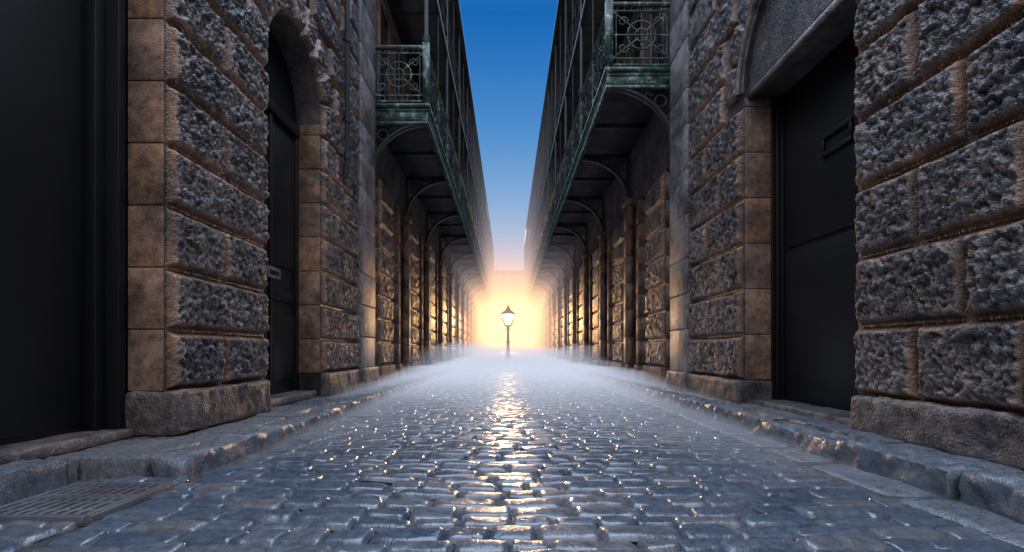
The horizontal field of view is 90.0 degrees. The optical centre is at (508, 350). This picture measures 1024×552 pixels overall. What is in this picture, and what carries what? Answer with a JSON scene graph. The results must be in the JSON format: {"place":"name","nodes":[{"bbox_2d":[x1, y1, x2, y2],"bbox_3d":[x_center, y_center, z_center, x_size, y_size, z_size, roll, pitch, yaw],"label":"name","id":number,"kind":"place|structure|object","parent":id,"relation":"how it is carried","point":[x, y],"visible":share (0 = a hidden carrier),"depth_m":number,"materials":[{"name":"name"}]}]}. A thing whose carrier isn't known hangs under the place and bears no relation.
{"place":"outdoors","nodes":[
{"label":"outdoors","id":0,"kind":"place"},
{"bbox_2d":[0,356,492,505],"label":"pavement","id":1,"kind":"structure","parent":0,"point":[191,454],"depth_m":3.15,"materials":[{"name":"grey stone"}]},
{"bbox_2d":[0,0,378,464],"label":"stone warehouse","id":2,"kind":"structure","parent":1,"relation":"on","point":[187,226],"depth_m":3.52,"materials":[{"name":"stone"}]},
{"bbox_2d":[0,0,299,445],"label":"doors","id":3,"kind":"structure","parent":2,"relation":"in","point":[64,80],"depth_m":3.24,"materials":[{"name":"black paint"}]},
{"bbox_2d":[338,0,349,178],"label":"drainpipe","id":4,"kind":"object","parent":2,"relation":"attached to","point":[346,117],"visible":0.91,"depth_m":6.97,"materials":[{"name":"metal"}]},
{"bbox_2d":[375,0,483,365],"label":"wall","id":5,"kind":"structure","parent":1,"relation":"on","point":[390,175],"depth_m":11.30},
{"bbox_2d":[381,7,414,99],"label":"windows","id":6,"kind":"structure","parent":5,"relation":"attached to","point":[384,32],"depth_m":9.68,"materials":[{"name":"black glass"}]},
{"bbox_2d":[378,178,480,364],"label":"rusticated blocks","id":7,"kind":"structure","parent":5,"relation":"attached to","point":[385,274],"depth_m":10.05,"materials":[{"name":"stone"}]},
{"bbox_2d":[375,0,494,317],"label":"iron balcony","id":8,"kind":"structure","parent":5,"relation":"attached to","point":[430,140],"depth_m":12.23,"materials":[{"name":"green paint"}]},
{"bbox_2d":[374,0,485,382],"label":"pier stones","id":9,"kind":"object","parent":1,"relation":"on","point":[401,299],"visible":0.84,"depth_m":12.52,"materials":[{"name":"stone"}]},
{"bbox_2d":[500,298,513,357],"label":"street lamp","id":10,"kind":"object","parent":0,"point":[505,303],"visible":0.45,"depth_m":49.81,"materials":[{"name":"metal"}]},
{"bbox_2d":[459,0,557,351],"label":"sky","id":11,"kind":"structure","parent":0,"point":[508,43],"materials":[{"name":"blue"}]},
{"bbox_2d":[484,352,533,355],"bbox_3d":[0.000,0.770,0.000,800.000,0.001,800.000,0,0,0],"label":"ground","id":12,"kind":"structure","parent":0,"point":[511,353],"depth_m":144.73,"materials":[{"name":"grey stone"}]},
{"bbox_2d":[494,270,528,299],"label":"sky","id":13,"kind":"structure","parent":12,"relation":"on","point":[509,284],"depth_m":55.00,"materials":[{"name":"stone"}]},
{"bbox_2d":[0,355,1023,551],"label":"cobblestone road","id":14,"kind":"structure","parent":0,"point":[520,453],"depth_m":2.47,"materials":[{"name":"grey stone"}]},
{"bbox_2d":[0,482,177,526],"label":"drain grate","id":15,"kind":"object","parent":14,"relation":"on","point":[82,504],"visible":0.84,"depth_m":2.25,"materials":[{"name":"metal"}]},
{"bbox_2d":[500,305,515,363],"bbox_3d":[0.000,-0.889,27.000,0.792,3.139,0.792,0,0,0],"label":"street lamp","id":16,"kind":"object","parent":14,"relation":"on","point":[507,311],"visible":1,"depth_m":26.89,"materials":[{"name":"metal"}]},
{"bbox_2d":[526,355,1023,524],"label":"pavement","id":17,"kind":"structure","parent":0,"point":[996,488],"depth_m":3.03,"materials":[{"name":"grey stone"}]},
{"bbox_2d":[533,0,670,385],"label":"pier stones","id":18,"kind":"object","parent":17,"relation":"on","point":[638,371],"visible":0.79,"depth_m":12.66,"materials":[{"name":"stone"}]},
{"bbox_2d":[535,0,669,366],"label":"wall","id":19,"kind":"structure","parent":17,"relation":"on","point":[649,155],"depth_m":10.33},
{"bbox_2d":[523,0,670,317],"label":"iron balcony","id":20,"kind":"structure","parent":19,"relation":"attached to","point":[600,108],"depth_m":12.06,"materials":[{"name":"green paint"}]},
{"bbox_2d":[541,172,665,366],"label":"rusticated blocks","id":21,"kind":"structure","parent":19,"relation":"attached to","point":[655,262],"depth_m":9.17,"materials":[{"name":"stone"}]},
{"bbox_2d":[621,0,660,63],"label":"windows","id":22,"kind":"structure","parent":19,"relation":"attached to","point":[637,53],"depth_m":8.94,"materials":[{"name":"black glass"}]},
{"bbox_2d":[667,0,1023,469],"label":"stone warehouse","id":23,"kind":"structure","parent":17,"relation":"on","point":[846,211],"depth_m":3.69,"materials":[{"name":"stone"}]},
{"bbox_2d":[771,30,859,410],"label":"doors","id":24,"kind":"structure","parent":23,"relation":"in","point":[814,255],"depth_m":4.84,"materials":[{"name":"black paint"}]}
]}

